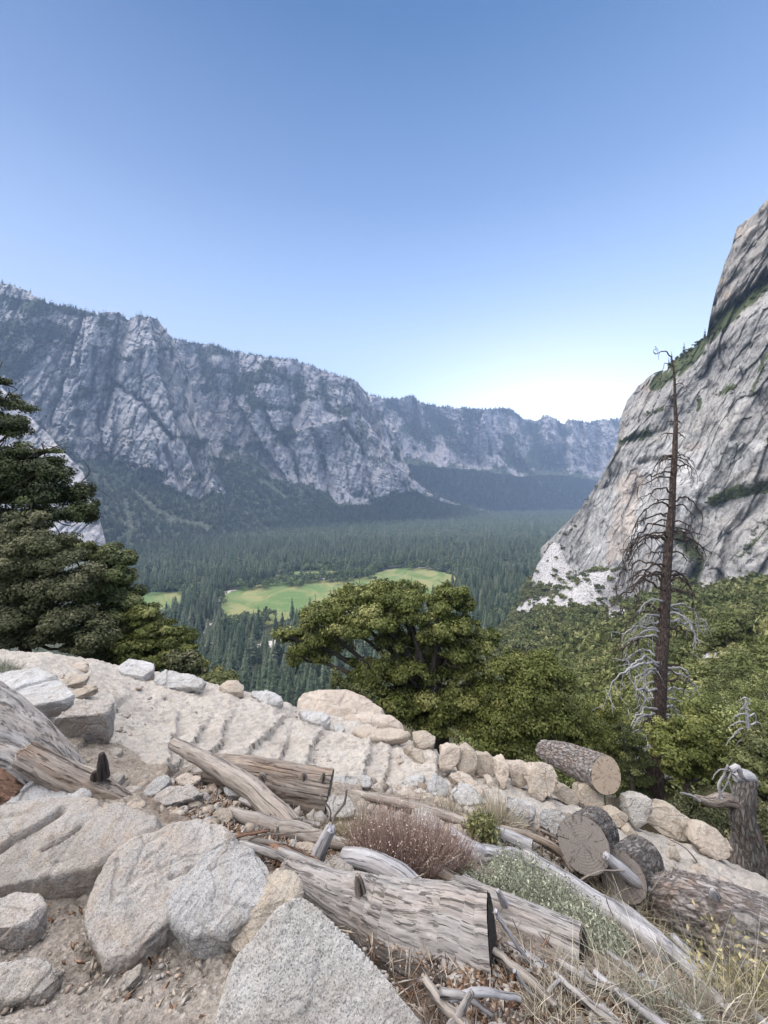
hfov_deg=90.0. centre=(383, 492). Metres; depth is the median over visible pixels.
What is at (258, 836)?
stick
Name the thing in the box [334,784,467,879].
twiggy bush
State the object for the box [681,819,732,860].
wall stone
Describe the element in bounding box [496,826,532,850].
pole
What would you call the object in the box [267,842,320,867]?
split log
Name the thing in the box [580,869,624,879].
stick
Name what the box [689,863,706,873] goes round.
rock
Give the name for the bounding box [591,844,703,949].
grass clump
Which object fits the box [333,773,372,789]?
rock
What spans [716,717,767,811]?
oak bush
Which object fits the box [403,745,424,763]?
rock
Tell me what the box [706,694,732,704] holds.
oak shrub
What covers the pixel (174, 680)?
rock
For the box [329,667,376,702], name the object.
shrub
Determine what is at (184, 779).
rock
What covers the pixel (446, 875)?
pole
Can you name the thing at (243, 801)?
pole
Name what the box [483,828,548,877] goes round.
brush
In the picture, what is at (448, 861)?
stick
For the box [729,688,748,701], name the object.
oak shrub
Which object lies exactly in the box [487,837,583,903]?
brush
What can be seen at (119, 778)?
rock
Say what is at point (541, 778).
wall stone
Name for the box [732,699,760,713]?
oak shrub
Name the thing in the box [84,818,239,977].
slab
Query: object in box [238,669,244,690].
conifer tree
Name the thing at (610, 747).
oak bush
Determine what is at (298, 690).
conifer tree
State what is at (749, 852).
broken stump
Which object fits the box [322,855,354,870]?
rock
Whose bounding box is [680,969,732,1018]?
pole
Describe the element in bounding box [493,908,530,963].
stick
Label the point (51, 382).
granite spires
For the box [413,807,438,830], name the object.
rock
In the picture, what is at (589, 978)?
pole
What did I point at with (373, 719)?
boulder
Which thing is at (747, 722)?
dead sapling
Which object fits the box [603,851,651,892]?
pole
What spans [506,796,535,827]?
rock
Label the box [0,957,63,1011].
rock
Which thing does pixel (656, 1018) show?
branch
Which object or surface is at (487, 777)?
wall stone
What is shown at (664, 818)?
wall stone
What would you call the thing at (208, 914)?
boulder
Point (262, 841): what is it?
pole
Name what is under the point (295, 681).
conifer tree
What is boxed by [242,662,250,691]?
conifer tree
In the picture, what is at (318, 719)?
rock
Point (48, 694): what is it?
slab
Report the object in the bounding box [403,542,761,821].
hillside
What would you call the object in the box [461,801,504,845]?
bush
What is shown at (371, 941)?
twig litter
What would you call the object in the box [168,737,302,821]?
thin log
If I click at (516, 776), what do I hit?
wall stone
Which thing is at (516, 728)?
oak bush
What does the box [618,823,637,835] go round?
wall stone
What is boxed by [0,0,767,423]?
sky
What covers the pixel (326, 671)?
conifer tree
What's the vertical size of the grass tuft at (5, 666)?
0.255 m
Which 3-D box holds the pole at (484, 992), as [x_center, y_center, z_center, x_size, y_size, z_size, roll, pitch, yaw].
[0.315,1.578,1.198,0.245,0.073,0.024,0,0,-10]
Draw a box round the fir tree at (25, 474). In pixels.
[0,361,111,532]
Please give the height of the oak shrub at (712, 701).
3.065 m
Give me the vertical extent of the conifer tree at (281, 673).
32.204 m
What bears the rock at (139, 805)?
on the trail ground at (246, 723)
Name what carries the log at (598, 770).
on the wall stone at (586, 794)
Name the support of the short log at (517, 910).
on the trail ground at (246, 723)
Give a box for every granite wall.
[174,340,490,535]
[367,394,620,510]
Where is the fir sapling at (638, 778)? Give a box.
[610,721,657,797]
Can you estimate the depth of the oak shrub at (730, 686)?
31.95 m
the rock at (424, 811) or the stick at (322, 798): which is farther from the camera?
the rock at (424, 811)
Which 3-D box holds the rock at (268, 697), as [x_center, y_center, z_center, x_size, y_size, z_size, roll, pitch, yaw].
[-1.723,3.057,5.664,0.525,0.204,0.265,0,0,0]
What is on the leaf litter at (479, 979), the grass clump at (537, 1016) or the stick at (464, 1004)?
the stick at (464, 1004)
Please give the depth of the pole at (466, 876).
2.06 m
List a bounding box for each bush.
[57,535,162,662]
[109,602,209,671]
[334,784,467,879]
[414,805,484,874]
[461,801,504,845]
[466,646,609,777]
[548,696,644,797]
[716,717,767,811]
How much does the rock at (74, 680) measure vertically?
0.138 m
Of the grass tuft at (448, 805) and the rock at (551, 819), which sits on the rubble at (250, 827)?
the grass tuft at (448, 805)
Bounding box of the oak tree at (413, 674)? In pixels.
[269,577,503,753]
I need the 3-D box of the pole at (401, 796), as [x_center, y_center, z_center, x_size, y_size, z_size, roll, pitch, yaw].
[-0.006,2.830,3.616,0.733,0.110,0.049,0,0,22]
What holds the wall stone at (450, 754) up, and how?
on the trail ground at (246, 723)
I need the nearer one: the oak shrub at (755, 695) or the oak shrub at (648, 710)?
the oak shrub at (648, 710)
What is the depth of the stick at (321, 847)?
1.98 m
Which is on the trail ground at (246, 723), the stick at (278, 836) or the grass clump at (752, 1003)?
the grass clump at (752, 1003)
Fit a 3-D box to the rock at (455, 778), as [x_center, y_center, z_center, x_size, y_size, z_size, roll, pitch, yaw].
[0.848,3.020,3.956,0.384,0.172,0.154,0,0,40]
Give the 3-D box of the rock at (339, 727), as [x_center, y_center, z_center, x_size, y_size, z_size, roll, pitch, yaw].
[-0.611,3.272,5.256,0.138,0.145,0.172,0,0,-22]
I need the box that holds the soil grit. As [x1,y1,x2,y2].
[0,904,208,1023]
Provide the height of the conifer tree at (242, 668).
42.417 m
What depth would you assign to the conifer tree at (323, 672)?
472.46 m
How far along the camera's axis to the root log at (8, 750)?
2.40 m
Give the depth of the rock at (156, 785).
2.49 m
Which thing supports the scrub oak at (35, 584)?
on the trail ground at (246, 723)
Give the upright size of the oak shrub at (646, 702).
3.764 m
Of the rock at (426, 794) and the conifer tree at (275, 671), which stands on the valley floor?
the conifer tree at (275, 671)
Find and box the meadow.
[141,568,455,627]
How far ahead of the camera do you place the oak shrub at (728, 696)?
27.48 m
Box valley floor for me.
[2,510,758,802]
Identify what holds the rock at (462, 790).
on the trail ground at (246, 723)
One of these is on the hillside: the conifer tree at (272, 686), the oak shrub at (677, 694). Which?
the oak shrub at (677, 694)
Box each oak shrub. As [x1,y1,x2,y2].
[458,733,485,749]
[516,754,605,797]
[602,709,674,793]
[618,699,652,711]
[621,697,670,715]
[625,701,676,720]
[627,708,725,800]
[667,676,713,711]
[670,702,761,729]
[674,682,762,745]
[676,737,736,783]
[677,687,731,696]
[700,684,717,693]
[700,693,726,704]
[702,665,754,691]
[704,692,767,729]
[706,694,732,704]
[707,677,742,697]
[717,692,736,704]
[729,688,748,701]
[730,677,757,687]
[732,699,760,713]
[737,696,767,709]
[739,677,767,698]
[742,667,767,695]
[743,691,765,698]
[750,680,767,699]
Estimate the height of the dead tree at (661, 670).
15.400 m
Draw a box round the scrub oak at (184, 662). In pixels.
[159,648,209,677]
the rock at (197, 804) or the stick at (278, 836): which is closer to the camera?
the stick at (278, 836)
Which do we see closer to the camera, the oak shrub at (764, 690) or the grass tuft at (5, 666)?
the grass tuft at (5, 666)
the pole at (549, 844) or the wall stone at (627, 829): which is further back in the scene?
the wall stone at (627, 829)
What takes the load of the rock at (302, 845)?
on the trail ground at (246, 723)
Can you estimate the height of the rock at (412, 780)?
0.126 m
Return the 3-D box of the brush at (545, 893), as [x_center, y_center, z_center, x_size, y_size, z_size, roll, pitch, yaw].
[0.941,2.196,2.067,0.522,0.370,0.512,0,0,44]
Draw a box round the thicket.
[665,782,767,850]
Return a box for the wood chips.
[145,776,358,870]
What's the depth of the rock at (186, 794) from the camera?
2.42 m
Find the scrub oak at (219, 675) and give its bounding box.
[201,665,239,685]
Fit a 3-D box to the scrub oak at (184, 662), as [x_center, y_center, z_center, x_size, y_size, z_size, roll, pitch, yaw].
[-4.266,4.204,8.242,0.990,1.678,0.752,0,0,0]
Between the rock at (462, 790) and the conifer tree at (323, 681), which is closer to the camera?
the rock at (462, 790)
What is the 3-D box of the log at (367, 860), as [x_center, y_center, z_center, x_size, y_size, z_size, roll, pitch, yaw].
[0.052,1.893,1.871,0.639,0.160,0.120,0,0,31]
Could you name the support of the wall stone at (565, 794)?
on the trail ground at (246, 723)
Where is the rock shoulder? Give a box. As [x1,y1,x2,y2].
[0,386,105,571]
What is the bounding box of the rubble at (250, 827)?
[121,767,581,877]
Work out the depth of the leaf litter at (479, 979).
1.28 m
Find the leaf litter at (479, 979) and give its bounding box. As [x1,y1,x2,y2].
[446,941,646,1023]
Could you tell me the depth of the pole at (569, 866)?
2.77 m
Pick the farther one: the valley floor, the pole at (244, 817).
the valley floor
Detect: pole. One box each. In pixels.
[229,805,349,849]
[232,833,280,845]
[238,797,321,828]
[239,840,287,862]
[277,846,322,863]
[351,789,467,827]
[364,788,419,800]
[393,855,467,880]
[422,975,468,1023]
[448,826,497,846]
[448,986,521,1003]
[462,874,480,882]
[492,947,556,1008]
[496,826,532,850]
[498,824,580,874]
[508,941,611,1010]
[543,846,576,873]
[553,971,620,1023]
[557,957,626,993]
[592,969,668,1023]
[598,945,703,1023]
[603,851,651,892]
[604,918,647,956]
[610,894,703,987]
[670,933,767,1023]
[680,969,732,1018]
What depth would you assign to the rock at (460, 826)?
2.85 m
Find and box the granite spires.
[0,283,224,548]
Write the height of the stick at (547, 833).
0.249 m
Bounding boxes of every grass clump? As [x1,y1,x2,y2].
[335,795,397,842]
[493,877,672,1023]
[510,937,592,1023]
[516,879,766,1023]
[538,905,700,1023]
[571,857,698,949]
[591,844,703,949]
[597,869,767,1023]
[598,881,767,1015]
[623,866,767,1023]
[644,864,702,950]
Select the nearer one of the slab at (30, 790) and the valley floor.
the slab at (30, 790)
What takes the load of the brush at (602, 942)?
on the trail ground at (246, 723)
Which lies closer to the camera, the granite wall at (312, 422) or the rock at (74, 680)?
the rock at (74, 680)
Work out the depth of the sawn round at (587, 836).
2.62 m
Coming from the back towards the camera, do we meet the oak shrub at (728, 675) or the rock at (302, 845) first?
the oak shrub at (728, 675)
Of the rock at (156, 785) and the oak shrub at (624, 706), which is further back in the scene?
the oak shrub at (624, 706)
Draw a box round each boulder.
[165,841,269,960]
[215,897,421,1023]
[297,689,384,717]
[343,711,403,729]
[701,907,767,993]
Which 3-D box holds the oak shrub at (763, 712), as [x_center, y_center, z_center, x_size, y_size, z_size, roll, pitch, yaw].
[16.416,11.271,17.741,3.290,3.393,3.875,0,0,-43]
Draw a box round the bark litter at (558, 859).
[526,827,668,939]
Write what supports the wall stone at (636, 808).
on the trail ground at (246, 723)
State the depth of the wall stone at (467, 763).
4.37 m
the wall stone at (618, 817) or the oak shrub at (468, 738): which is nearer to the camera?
the wall stone at (618, 817)
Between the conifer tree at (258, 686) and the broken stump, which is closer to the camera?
the broken stump
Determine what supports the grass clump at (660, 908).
on the trail ground at (246, 723)
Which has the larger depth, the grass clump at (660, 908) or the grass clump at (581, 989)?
the grass clump at (660, 908)
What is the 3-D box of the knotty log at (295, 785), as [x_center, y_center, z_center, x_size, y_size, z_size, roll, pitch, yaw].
[-0.895,2.259,2.960,1.003,0.449,0.356,0,0,0]
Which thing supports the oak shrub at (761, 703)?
on the hillside
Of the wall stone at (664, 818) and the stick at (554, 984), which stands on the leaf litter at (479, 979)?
the stick at (554, 984)
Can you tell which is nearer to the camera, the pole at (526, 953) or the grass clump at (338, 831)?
the pole at (526, 953)
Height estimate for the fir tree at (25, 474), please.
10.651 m
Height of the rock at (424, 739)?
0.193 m
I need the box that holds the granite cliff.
[541,198,767,596]
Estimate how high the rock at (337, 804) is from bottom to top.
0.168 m
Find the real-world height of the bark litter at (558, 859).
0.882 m
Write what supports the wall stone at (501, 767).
on the trail ground at (246, 723)
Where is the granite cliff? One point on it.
(713, 429)
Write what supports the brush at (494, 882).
on the trail ground at (246, 723)
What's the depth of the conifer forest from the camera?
1838.73 m
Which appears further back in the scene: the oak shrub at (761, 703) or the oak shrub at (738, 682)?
the oak shrub at (738, 682)
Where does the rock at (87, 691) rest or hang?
on the trail ground at (246, 723)
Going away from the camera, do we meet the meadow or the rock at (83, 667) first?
the rock at (83, 667)
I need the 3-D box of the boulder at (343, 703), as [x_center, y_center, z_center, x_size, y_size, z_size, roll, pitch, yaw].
[-0.800,4.250,6.983,1.641,1.050,0.752,0,0,0]
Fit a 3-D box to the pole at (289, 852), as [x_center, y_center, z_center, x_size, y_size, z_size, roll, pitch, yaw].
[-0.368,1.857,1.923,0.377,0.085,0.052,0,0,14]
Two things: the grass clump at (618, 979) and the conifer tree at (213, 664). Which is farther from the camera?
the conifer tree at (213, 664)
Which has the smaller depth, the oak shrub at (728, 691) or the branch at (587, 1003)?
the branch at (587, 1003)
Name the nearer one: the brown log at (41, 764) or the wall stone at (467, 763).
the brown log at (41, 764)
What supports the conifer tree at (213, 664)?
on the valley floor
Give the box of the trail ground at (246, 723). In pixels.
[0,649,767,1023]
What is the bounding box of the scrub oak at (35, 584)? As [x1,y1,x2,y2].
[0,504,121,656]
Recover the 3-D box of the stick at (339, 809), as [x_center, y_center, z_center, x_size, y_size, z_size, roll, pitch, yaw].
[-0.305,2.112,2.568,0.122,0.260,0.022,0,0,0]
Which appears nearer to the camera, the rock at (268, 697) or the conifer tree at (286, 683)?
the rock at (268, 697)
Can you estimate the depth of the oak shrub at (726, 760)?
13.80 m
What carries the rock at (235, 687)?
on the trail ground at (246, 723)
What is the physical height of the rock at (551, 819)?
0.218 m
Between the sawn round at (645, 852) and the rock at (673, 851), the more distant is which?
the rock at (673, 851)
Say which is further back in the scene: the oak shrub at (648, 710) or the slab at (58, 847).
the oak shrub at (648, 710)
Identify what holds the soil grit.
on the trail ground at (246, 723)
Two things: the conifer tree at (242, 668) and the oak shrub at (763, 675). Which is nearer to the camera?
the oak shrub at (763, 675)
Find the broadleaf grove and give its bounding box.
[151,556,525,627]
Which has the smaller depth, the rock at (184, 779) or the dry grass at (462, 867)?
the dry grass at (462, 867)
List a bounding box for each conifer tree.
[209,653,215,672]
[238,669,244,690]
[240,657,251,681]
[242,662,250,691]
[248,671,256,691]
[256,668,263,690]
[261,657,271,687]
[264,663,272,689]
[270,675,275,692]
[272,659,279,685]
[278,674,285,700]
[279,663,283,680]
[283,682,293,705]
[285,672,292,693]
[293,668,300,691]
[294,675,302,706]
[301,672,306,693]
[306,680,311,692]
[308,668,316,690]
[316,678,320,689]
[319,665,328,682]
[320,665,327,687]
[321,674,325,689]
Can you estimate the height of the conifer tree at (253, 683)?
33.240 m
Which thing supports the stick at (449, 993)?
on the leaf litter at (479, 979)
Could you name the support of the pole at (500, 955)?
on the leaf litter at (479, 979)
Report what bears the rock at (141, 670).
on the trail ground at (246, 723)
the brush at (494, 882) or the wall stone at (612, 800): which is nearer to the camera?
the brush at (494, 882)
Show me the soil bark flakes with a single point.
(150, 962)
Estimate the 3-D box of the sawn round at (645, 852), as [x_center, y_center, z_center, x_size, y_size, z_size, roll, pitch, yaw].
[1.810,2.728,2.799,0.291,0.599,0.815,0,0,43]
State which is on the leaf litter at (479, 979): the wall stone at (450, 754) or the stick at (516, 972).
the stick at (516, 972)
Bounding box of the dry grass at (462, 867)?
[426,823,501,882]
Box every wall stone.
[439,742,460,769]
[456,742,477,775]
[474,750,494,777]
[483,774,494,787]
[492,754,508,789]
[506,759,526,787]
[523,762,557,800]
[545,795,555,803]
[553,781,578,804]
[572,781,604,807]
[601,805,627,827]
[606,795,619,808]
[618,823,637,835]
[619,791,652,829]
[647,798,689,840]
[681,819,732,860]
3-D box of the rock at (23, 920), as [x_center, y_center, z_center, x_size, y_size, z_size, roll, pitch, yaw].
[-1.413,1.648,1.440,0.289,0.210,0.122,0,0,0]
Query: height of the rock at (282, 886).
0.257 m
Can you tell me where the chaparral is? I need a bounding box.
[450,540,767,746]
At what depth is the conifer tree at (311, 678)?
454.78 m
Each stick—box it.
[234,829,269,838]
[247,830,319,840]
[276,824,279,841]
[311,823,335,861]
[320,794,331,827]
[331,788,346,823]
[423,853,461,877]
[439,986,493,1017]
[446,988,474,1023]
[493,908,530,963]
[498,817,542,835]
[513,968,537,999]
[539,828,557,840]
[546,977,561,993]
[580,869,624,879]
[604,894,618,936]
[669,839,697,862]
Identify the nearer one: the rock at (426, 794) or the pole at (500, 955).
the pole at (500, 955)
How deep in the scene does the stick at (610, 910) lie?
2.03 m
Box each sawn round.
[556,805,619,875]
[600,834,663,904]
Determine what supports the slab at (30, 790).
on the trail ground at (246, 723)
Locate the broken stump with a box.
[680,763,767,877]
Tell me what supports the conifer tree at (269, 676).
on the valley floor
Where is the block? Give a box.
[53,700,114,743]
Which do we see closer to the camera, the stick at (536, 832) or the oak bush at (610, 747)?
the stick at (536, 832)
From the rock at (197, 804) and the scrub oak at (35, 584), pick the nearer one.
the rock at (197, 804)
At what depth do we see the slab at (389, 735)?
5.07 m
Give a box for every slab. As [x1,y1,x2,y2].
[0,668,74,716]
[0,796,162,899]
[6,781,91,802]
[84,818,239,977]
[352,726,410,745]
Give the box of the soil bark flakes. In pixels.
[47,902,217,1017]
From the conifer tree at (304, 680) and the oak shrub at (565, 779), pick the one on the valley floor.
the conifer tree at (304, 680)
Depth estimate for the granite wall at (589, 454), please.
5420.65 m
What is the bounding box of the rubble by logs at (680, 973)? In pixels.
[271,838,692,1021]
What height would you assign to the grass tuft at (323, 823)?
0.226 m
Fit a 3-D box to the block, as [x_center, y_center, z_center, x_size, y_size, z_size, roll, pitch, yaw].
[-2.521,1.980,3.270,0.426,0.352,0.209,0,0,-6]
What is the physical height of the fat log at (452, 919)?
0.341 m
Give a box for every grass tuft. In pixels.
[0,654,27,672]
[302,810,340,835]
[336,813,367,823]
[427,787,477,814]
[468,776,532,828]
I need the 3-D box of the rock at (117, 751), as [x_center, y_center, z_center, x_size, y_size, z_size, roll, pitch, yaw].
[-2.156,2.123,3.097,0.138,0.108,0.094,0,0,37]
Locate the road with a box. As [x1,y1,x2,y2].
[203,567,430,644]
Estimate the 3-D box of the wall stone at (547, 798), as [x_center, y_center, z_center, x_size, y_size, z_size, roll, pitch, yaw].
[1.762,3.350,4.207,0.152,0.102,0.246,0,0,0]
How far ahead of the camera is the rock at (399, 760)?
4.52 m
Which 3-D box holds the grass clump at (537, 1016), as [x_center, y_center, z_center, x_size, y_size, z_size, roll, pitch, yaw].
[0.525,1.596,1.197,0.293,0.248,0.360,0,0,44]
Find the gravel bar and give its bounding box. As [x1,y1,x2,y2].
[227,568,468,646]
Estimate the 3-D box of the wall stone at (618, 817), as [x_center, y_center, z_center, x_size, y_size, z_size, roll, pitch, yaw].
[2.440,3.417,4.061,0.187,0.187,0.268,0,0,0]
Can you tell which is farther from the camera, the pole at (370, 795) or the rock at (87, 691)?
the rock at (87, 691)
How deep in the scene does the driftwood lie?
2.53 m
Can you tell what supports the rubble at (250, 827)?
on the trail ground at (246, 723)
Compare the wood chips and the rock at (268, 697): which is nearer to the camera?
the wood chips
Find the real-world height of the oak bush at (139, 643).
2.857 m
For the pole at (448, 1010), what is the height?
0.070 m
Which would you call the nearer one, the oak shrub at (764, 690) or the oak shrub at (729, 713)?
the oak shrub at (729, 713)
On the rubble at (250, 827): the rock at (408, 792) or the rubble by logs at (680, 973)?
the rock at (408, 792)
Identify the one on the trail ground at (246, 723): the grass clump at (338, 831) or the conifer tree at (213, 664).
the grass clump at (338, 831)
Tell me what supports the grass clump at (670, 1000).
on the trail ground at (246, 723)
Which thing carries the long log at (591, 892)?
on the trail ground at (246, 723)
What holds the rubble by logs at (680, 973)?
on the trail ground at (246, 723)
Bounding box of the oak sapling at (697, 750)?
[641,705,736,792]
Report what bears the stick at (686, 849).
on the trail ground at (246, 723)
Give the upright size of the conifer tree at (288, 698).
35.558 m
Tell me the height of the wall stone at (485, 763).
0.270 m
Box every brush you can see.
[457,847,541,902]
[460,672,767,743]
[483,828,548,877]
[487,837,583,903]
[511,850,616,930]
[539,869,644,959]
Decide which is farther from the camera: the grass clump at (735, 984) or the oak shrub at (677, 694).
the oak shrub at (677, 694)
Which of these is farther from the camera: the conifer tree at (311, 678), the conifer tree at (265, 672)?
the conifer tree at (265, 672)
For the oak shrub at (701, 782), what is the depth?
13.51 m
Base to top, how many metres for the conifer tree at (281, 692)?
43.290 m
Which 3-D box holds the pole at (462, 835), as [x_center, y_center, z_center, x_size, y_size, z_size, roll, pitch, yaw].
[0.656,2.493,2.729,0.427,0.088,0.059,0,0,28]
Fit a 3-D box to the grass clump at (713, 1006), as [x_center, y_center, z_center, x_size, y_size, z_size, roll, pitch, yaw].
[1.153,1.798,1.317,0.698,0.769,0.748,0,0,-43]
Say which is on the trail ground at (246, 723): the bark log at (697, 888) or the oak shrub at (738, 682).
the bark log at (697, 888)
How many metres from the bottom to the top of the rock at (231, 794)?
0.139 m
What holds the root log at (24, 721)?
on the trail ground at (246, 723)
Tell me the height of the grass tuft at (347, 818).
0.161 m
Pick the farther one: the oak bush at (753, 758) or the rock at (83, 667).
the oak bush at (753, 758)
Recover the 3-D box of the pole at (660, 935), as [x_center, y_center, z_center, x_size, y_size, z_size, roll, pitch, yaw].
[1.445,2.355,2.057,0.121,0.720,1.015,0,0,12]
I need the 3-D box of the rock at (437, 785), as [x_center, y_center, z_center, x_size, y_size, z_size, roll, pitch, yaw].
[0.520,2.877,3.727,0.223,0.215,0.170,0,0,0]
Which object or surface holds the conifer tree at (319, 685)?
on the valley floor
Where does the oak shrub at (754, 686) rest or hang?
on the hillside
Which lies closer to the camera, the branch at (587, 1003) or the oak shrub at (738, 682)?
the branch at (587, 1003)
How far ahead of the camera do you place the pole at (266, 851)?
1.92 m
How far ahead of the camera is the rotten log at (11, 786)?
2.32 m
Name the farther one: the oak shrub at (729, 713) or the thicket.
the oak shrub at (729, 713)
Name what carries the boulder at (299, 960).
on the trail ground at (246, 723)
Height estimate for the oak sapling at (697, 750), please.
2.894 m
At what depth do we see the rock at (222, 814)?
2.27 m
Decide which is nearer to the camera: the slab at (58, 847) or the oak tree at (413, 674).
the slab at (58, 847)
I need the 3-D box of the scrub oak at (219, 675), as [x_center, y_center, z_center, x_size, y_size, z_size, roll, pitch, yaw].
[-3.432,4.370,8.021,1.032,1.335,0.669,0,0,0]
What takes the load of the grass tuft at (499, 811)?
on the trail ground at (246, 723)
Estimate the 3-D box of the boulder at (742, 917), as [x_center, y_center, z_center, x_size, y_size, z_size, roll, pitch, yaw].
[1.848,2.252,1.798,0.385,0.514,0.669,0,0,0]
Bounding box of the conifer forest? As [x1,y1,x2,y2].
[0,280,620,685]
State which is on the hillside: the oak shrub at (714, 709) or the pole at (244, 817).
the oak shrub at (714, 709)
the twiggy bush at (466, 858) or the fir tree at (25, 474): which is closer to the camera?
the twiggy bush at (466, 858)
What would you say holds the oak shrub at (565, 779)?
on the hillside
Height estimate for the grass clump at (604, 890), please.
0.556 m
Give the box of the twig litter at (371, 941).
[166,793,753,1023]
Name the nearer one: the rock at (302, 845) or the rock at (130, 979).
the rock at (130, 979)
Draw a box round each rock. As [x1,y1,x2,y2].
[0,892,47,950]
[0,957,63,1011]
[64,661,88,672]
[64,673,88,687]
[72,684,98,698]
[107,747,123,757]
[111,773,125,784]
[117,659,154,680]
[118,963,142,995]
[126,800,147,808]
[142,775,172,797]
[153,669,206,691]
[154,784,204,806]
[175,773,201,786]
[187,801,202,807]
[213,806,233,823]
[219,680,243,697]
[224,787,240,804]
[231,868,303,956]
[251,690,282,707]
[291,841,314,854]
[299,711,329,730]
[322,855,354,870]
[325,795,355,822]
[333,723,344,731]
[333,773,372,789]
[396,758,402,763]
[400,790,416,796]
[402,774,424,785]
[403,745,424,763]
[412,730,435,749]
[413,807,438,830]
[422,792,432,797]
[426,774,448,796]
[443,823,463,835]
[448,771,484,795]
[452,782,482,806]
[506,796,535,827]
[538,809,566,835]
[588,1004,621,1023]
[669,846,680,861]
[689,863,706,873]
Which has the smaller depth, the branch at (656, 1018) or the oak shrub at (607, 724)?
the branch at (656, 1018)
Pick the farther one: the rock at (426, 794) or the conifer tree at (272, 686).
the conifer tree at (272, 686)
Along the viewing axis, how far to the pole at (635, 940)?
2.01 m
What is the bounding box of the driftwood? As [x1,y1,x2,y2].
[452,840,521,865]
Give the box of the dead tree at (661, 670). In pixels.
[590,346,723,805]
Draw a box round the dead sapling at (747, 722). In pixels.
[725,697,766,762]
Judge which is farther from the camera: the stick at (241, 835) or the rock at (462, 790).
the rock at (462, 790)
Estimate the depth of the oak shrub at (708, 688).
35.99 m
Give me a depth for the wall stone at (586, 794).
4.34 m
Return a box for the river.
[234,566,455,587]
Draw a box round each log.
[0,681,84,764]
[0,737,30,784]
[0,768,23,804]
[12,741,131,799]
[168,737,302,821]
[201,753,333,816]
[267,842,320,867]
[280,856,497,989]
[339,846,420,878]
[448,875,588,962]
[521,848,714,980]
[535,739,620,795]
[645,869,767,958]

